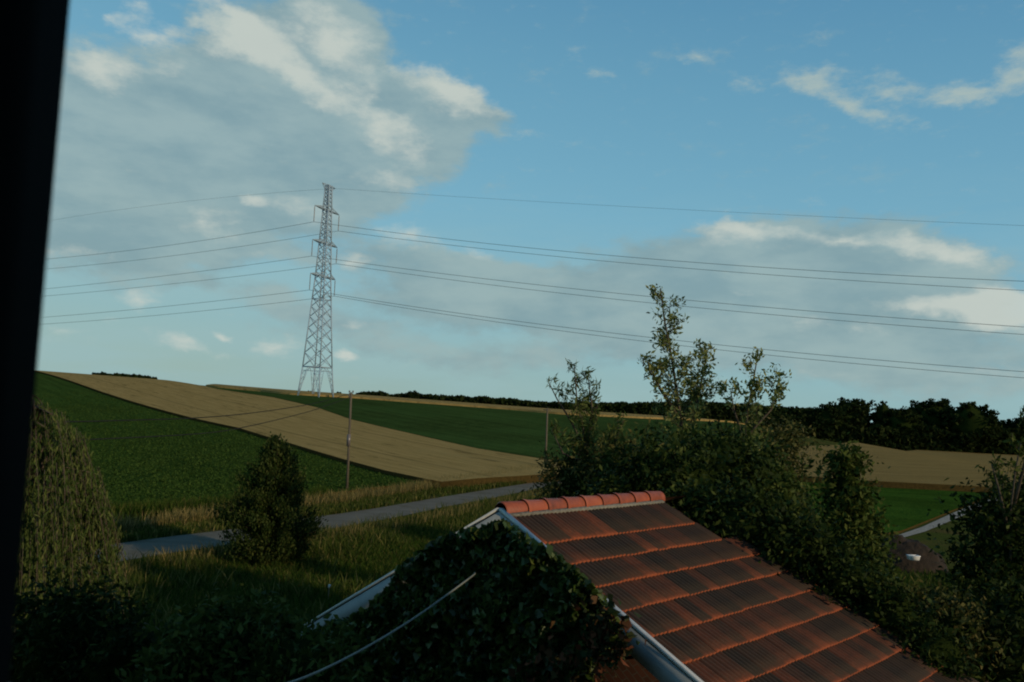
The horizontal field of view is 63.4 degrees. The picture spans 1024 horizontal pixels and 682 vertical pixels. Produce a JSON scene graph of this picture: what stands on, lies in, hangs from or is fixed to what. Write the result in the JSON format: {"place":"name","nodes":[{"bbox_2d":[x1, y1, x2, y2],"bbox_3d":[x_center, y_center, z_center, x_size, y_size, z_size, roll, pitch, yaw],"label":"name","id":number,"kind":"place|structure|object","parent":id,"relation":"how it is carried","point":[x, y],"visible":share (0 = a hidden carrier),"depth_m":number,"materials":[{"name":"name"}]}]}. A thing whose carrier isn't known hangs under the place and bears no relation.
{"place":"outdoors","nodes":[
{"label":"outdoors","id":0,"kind":"place"},
{"bbox_2d":[0,0,69,681],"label":"house","id":1,"kind":"structure","parent":0,"point":[33,36],"depth_m":0.54,"materials":[{"name":"brick"}]},
{"bbox_2d":[0,0,69,681],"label":"window frame","id":2,"kind":"structure","parent":1,"relation":"in","point":[33,33],"depth_m":0.54,"materials":[{"name":"black"}]},
{"bbox_2d":[29,373,423,518],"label":"beet field","id":3,"kind":"structure","parent":0,"point":[43,380],"depth_m":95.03,"materials":[{"name":"green plant"}]},
{"bbox_2d":[37,370,561,487],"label":"wheat field","id":4,"kind":"structure","parent":0,"point":[375,448],"depth_m":106.23,"materials":[{"name":"beige plant"}]},
{"bbox_2d":[78,480,524,543],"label":"dry verge grass","id":5,"kind":"structure","parent":0,"point":[172,529],"depth_m":52.04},
{"bbox_2d":[78,489,536,670],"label":"meadow grass","id":6,"kind":"structure","parent":0,"point":[375,553],"depth_m":32.19,"materials":[{"name":"green plant"}]},
{"bbox_2d":[79,483,558,590],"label":"verge grass","id":7,"kind":"structure","parent":0,"point":[451,518],"depth_m":40.58,"materials":[{"name":"green plant"}]},
{"bbox_2d":[79,482,561,561],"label":"road","id":8,"kind":"structure","parent":0,"point":[172,543],"depth_m":48.90,"materials":[{"name":"grey asphalt"}]},
{"bbox_2d":[206,384,744,424],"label":"wheat field","id":9,"kind":"structure","parent":0,"point":[438,402],"depth_m":204.79,"materials":[{"name":"plant"}]},
{"bbox_2d":[211,387,784,459],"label":"beet field","id":10,"kind":"structure","parent":0,"point":[517,432],"depth_m":146.38,"materials":[{"name":"green plant"}]},
{"bbox_2d":[297,182,338,396],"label":"electricity pylon","id":11,"kind":"object","parent":10,"relation":"on","point":[327,209],"visible":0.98,"depth_m":199.41,"materials":[{"name":"metal"}]},
{"bbox_2d":[51,222,1011,280],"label":"power line","id":12,"kind":"object","parent":11,"relation":"attached to","point":[575,252],"visible":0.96,"depth_m":169.85,"materials":[{"name":"metal"}]},
{"bbox_2d":[42,290,1023,371],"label":"power line","id":13,"kind":"object","parent":11,"relation":"attached to","point":[567,327],"visible":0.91,"depth_m":168.91,"materials":[{"name":"metal"}]},
{"bbox_2d":[47,256,1019,326],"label":"power line","id":14,"kind":"object","parent":11,"relation":"attached to","point":[571,288],"visible":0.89,"depth_m":169.71,"materials":[{"name":"metal"}]},
{"bbox_2d":[51,296,1021,377],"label":"power line","id":15,"kind":"object","parent":11,"relation":"attached to","point":[574,332],"visible":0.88,"depth_m":179.91,"materials":[{"name":"metal"}]},
{"bbox_2d":[50,231,1023,290],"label":"power line","id":16,"kind":"object","parent":11,"relation":"attached to","point":[576,258],"visible":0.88,"depth_m":179.61,"materials":[{"name":"metal"}]},
{"bbox_2d":[50,264,1023,334],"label":"power line","id":17,"kind":"object","parent":11,"relation":"attached to","point":[580,295],"visible":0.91,"depth_m":179.51,"materials":[{"name":"metal"}]},
{"bbox_2d":[50,188,1023,225],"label":"earth wire","id":18,"kind":"object","parent":11,"relation":"attached to","point":[588,204],"visible":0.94,"depth_m":178.76,"materials":[{"name":"metal"}]},
{"bbox_2d":[37,0,1023,421],"label":"sky","id":19,"kind":"structure","parent":0,"point":[896,111],"materials":[{"name":"blue"}]},
{"bbox_2d":[98,385,1001,640],"bbox_3d":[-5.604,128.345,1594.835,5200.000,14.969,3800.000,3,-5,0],"label":"ground","id":20,"kind":"structure","parent":0,"point":[939,536],"depth_m":49.84,"materials":[{"name":"green plant"}]},
{"bbox_2d":[10,396,137,679],"bbox_3d":[-8.237,4.281,13.219,4.543,6.889,4.486,3,-5,0],"label":"weeping willow","id":21,"kind":"object","parent":20,"relation":"on","point":[52,534],"visible":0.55,"depth_m":13.10,"materials":[{"name":"green plant"}]},
{"bbox_2d":[9,552,178,681],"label":"shrub","id":22,"kind":"object","parent":20,"relation":"on","point":[63,637],"visible":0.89,"depth_m":8.85,"materials":[{"name":"green plant"}]},
{"bbox_2d":[112,373,123,376],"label":"distant tree","id":23,"kind":"object","parent":20,"relation":"on","point":[116,374],"visible":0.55,"depth_m":260.70,"materials":[{"name":"green plant"}]},
{"bbox_2d":[139,375,150,377],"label":"distant tree","id":24,"kind":"object","parent":20,"relation":"on","point":[144,376],"visible":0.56,"depth_m":260.41,"materials":[{"name":"green plant"}]},
{"bbox_2d":[100,483,329,520],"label":"tall verge weeds","id":25,"kind":"object","parent":20,"relation":"on","point":[139,507],"visible":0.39,"depth_m":46.69,"materials":[{"name":"green plant"}]},
{"bbox_2d":[115,579,373,681],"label":"shrub","id":26,"kind":"object","parent":20,"relation":"on","point":[243,641],"visible":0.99,"depth_m":7.89,"materials":[{"name":"green plant"}]},
{"bbox_2d":[208,431,328,567],"bbox_3d":[-10.285,6.729,35.038,4.837,5.866,4.744,6,-6,-38],"label":"conical tree","id":27,"kind":"object","parent":20,"relation":"on","point":[264,514],"visible":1,"depth_m":34.25,"materials":[{"name":"green plant"}]},
{"bbox_2d":[78,461,553,533],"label":"tall dry grass","id":28,"kind":"structure","parent":20,"relation":"on","point":[182,516],"depth_m":53.01,"materials":[{"name":"green plant"}]},
{"bbox_2d":[346,390,353,488],"bbox_3d":[-11.929,7.454,60.380,0.393,7.691,0.380,3,-5,0],"label":"utility pole","id":29,"kind":"object","parent":20,"relation":"on","point":[348,445],"visible":0.91,"depth_m":60.34,"materials":[{"name":"wood"}]},
{"bbox_2d":[50,393,349,422],"bbox_3d":[-13.637,3.109,42.295,1.378,1.674,37.078,2,-5,4],"label":"overhead wire","id":30,"kind":"object","parent":29,"relation":"attached to","point":[190,418],"visible":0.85,"depth_m":36.61,"materials":[{"name":"metal"}]},
{"bbox_2d":[53,397,349,441],"bbox_3d":[-13.518,3.583,42.250,1.164,2.116,37.075,2,-5,3],"label":"overhead wire","id":31,"kind":"object","parent":29,"relation":"attached to","point":[198,433],"visible":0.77,"depth_m":37.02,"materials":[{"name":"metal"}]},
{"bbox_2d":[404,390,420,398],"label":"distant tree","id":32,"kind":"object","parent":20,"relation":"on","point":[413,394],"visible":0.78,"depth_m":315.75,"materials":[{"name":"green plant"}]},
{"bbox_2d":[543,408,551,464],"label":"utility pole","id":33,"kind":"object","parent":20,"relation":"on","point":[546,429],"visible":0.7,"depth_m":80.61,"materials":[{"name":"brown wood"}]},
{"bbox_2d":[356,390,813,422],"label":"wood","id":34,"kind":"object","parent":20,"relation":"on","point":[720,410],"visible":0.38,"depth_m":318.19,"materials":[{"name":"green plant"}]},
{"bbox_2d":[546,358,627,495],"bbox_3d":[1.742,4.585,20.714,2.105,8.334,1.513,3,-5,0],"label":"willow sapling","id":35,"kind":"object","parent":20,"relation":"on","point":[594,417],"visible":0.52,"depth_m":20.85,"materials":[{"name":"green plant"}]},
{"bbox_2d":[521,418,666,499],"bbox_3d":[2.113,5.802,20.186,2.919,7.981,4.362,7,-6,-42],"label":"shrub","id":36,"kind":"object","parent":20,"relation":"on","point":[569,469],"visible":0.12,"depth_m":20.39,"materials":[{"name":"green plant"}]},
{"bbox_2d":[301,491,987,681],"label":"tiled shed","id":37,"kind":"structure","parent":20,"relation":"on","point":[713,607],"depth_m":9.76,"materials":[{"name":"tile"}]},
{"bbox_2d":[309,518,646,681],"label":"ivy","id":38,"kind":"object","parent":37,"relation":"attached to","point":[517,607],"visible":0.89,"depth_m":9.56,"materials":[{"name":"green plant"}]},
{"bbox_2d":[289,572,475,681],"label":"service cable","id":39,"kind":"object","parent":38,"relation":"attached to","point":[365,647],"visible":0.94,"depth_m":6.89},
{"bbox_2d":[564,416,788,503],"bbox_3d":[3.210,5.195,15.618,5.458,7.573,3.032,6,-6,-39],"label":"shrub","id":40,"kind":"object","parent":20,"relation":"on","point":[659,466],"visible":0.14,"depth_m":15.35,"materials":[{"name":"green plant"}]},
{"bbox_2d":[637,283,724,448],"bbox_3d":[4.938,3.753,24.954,2.894,10.951,2.461,7,-6,-43],"label":"tall sapling","id":41,"kind":"object","parent":20,"relation":"on","point":[693,393],"visible":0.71,"depth_m":24.94,"materials":[{"name":"green plant"}]},
{"bbox_2d":[661,422,824,519],"bbox_3d":[5.424,5.893,19.707,2.981,7.890,4.704,6,-6,-41],"label":"shrub","id":42,"kind":"object","parent":20,"relation":"on","point":[783,484],"visible":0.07,"depth_m":18.83,"materials":[{"name":"green plant"}]},
{"bbox_2d":[715,346,791,450],"bbox_3d":[6.899,4.679,23.660,2.170,9.066,2.174,3,-5,0],"label":"sapling","id":43,"kind":"object","parent":20,"relation":"on","point":[752,408],"visible":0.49,"depth_m":23.89,"materials":[{"name":"green plant"}]},
{"bbox_2d":[653,465,859,588],"bbox_3d":[3.310,5.402,11.999,3.465,7.033,2.275,0,-5,30],"label":"shrub","id":44,"kind":"object","parent":20,"relation":"on","point":[789,538],"visible":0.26,"depth_m":11.88,"materials":[{"name":"green plant"}]},
{"bbox_2d":[740,408,796,430],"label":"distant tree","id":45,"kind":"object","parent":20,"relation":"on","point":[775,415],"visible":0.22,"depth_m":237.60,"materials":[{"name":"green plant"}]},
{"bbox_2d":[736,415,828,521],"bbox_3d":[10.425,6.839,32.938,4.946,7.863,3.084,6,-6,-37],"label":"shrub","id":46,"kind":"object","parent":20,"relation":"on","point":[779,434],"visible":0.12,"depth_m":33.28,"materials":[{"name":"green plant"}]},
{"bbox_2d":[777,406,822,438],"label":"distant tree","id":47,"kind":"object","parent":20,"relation":"on","point":[799,414],"visible":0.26,"depth_m":243.69,"materials":[{"name":"green plant"}]},
{"bbox_2d":[806,403,851,437],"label":"distant tree","id":48,"kind":"object","parent":20,"relation":"on","point":[832,416],"visible":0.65,"depth_m":240.80,"materials":[{"name":"green plant"}]},
{"bbox_2d":[828,397,878,427],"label":"distant tree","id":49,"kind":"object","parent":20,"relation":"on","point":[856,412],"visible":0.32,"depth_m":247.63,"materials":[{"name":"green plant"}]},
{"bbox_2d":[802,432,912,600],"bbox_3d":[5.537,5.131,13.439,1.818,7.288,1.911,3,-5,0],"label":"shrub","id":50,"kind":"object","parent":20,"relation":"on","point":[849,498],"visible":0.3,"depth_m":13.62,"materials":[{"name":"green plant"}]},
{"bbox_2d":[870,400,891,423],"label":"distant tree","id":51,"kind":"object","parent":20,"relation":"on","point":[882,406],"visible":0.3,"depth_m":247.63,"materials":[{"name":"green plant"}]},
{"bbox_2d":[797,541,996,681],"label":"shrub","id":52,"kind":"object","parent":20,"relation":"on","point":[895,613],"visible":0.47,"depth_m":10.62,"materials":[{"name":"green plant"}]},
{"bbox_2d":[879,406,924,441],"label":"distant tree","id":53,"kind":"object","parent":20,"relation":"on","point":[901,418],"visible":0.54,"depth_m":241.12,"materials":[{"name":"green plant"}]},
{"bbox_2d":[785,423,1023,454],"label":"belt undergrowth","id":54,"kind":"object","parent":20,"relation":"on","point":[933,438],"visible":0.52,"depth_m":239.31,"materials":[{"name":"green plant"}]},
{"bbox_2d":[877,535,947,573],"bbox_3d":[19.358,10.391,40.919,4.048,1.693,3.239,3,-5,0],"label":"soil heap","id":55,"kind":"object","parent":20,"relation":"on","point":[927,561],"visible":0.49,"depth_m":39.84,"materials":[{"name":"soil"}]},
{"bbox_2d":[906,554,920,560],"bbox_3d":[18.934,10.213,39.126,0.523,0.210,0.385,3,-5,0],"label":"tub","id":56,"kind":"object","parent":55,"relation":"on","point":[912,557],"visible":1,"depth_m":38.97,"materials":[{"name":"white plastic"}]},
{"bbox_2d":[908,398,955,428],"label":"distant tree","id":57,"kind":"object","parent":20,"relation":"on","point":[930,409],"visible":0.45,"depth_m":249.03,"materials":[{"name":"green plant"}]},
{"bbox_2d":[882,573,1017,681],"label":"shrub","id":58,"kind":"object","parent":20,"relation":"on","point":[963,622],"visible":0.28,"depth_m":12.56,"materials":[{"name":"green plant"}]},
{"bbox_2d":[937,401,1002,447],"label":"distant tree","id":59,"kind":"object","parent":20,"relation":"on","point":[972,422],"visible":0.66,"depth_m":238.84,"materials":[{"name":"green plant"}]},
{"bbox_2d":[921,457,1023,681],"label":"garden tree","id":60,"kind":"object","parent":20,"relation":"on","point":[988,570],"visible":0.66,"depth_m":14.57,"materials":[{"name":"green plant"}]},
{"bbox_2d":[975,405,1023,591],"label":"young tree","id":61,"kind":"object","parent":20,"relation":"on","point":[995,475],"visible":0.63,"depth_m":14.86,"materials":[{"name":"green plant"}]},
{"bbox_2d":[997,419,1012,428],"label":"distant tree","id":62,"kind":"object","parent":20,"relation":"on","point":[1009,421],"visible":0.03,"depth_m":246.28,"materials":[{"name":"green plant"}]},
{"bbox_2d":[1003,417,1023,428],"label":"distant tree","id":63,"kind":"object","parent":20,"relation":"on","point":[1009,425],"visible":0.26,"depth_m":244.90,"materials":[{"name":"green plant"}]},
{"bbox_2d":[1010,413,1023,431],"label":"distant tree","id":64,"kind":"object","parent":20,"relation":"on","point":[1021,427],"visible":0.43,"depth_m":244.04,"materials":[{"name":"green plant"}]},
{"bbox_2d":[802,482,992,534],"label":"green field","id":65,"kind":"structure","parent":0,"point":[908,510],"depth_m":68.02,"materials":[{"name":"green plant"}]},
{"bbox_2d":[775,442,1023,492],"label":"wheat field","id":66,"kind":"structure","parent":0,"point":[924,469],"depth_m":99.04,"materials":[{"name":"beige plant"}]},
{"bbox_2d":[884,569,974,602],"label":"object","id":67,"kind":"structure","parent":0,"point":[907,579],"depth_m":37.43,"materials":[{"name":"green plant"}]},
{"bbox_2d":[899,498,995,536],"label":"gravel path","id":68,"kind":"structure","parent":0,"point":[941,521],"depth_m":57.00,"materials":[{"name":"grey gravel"}]}
]}

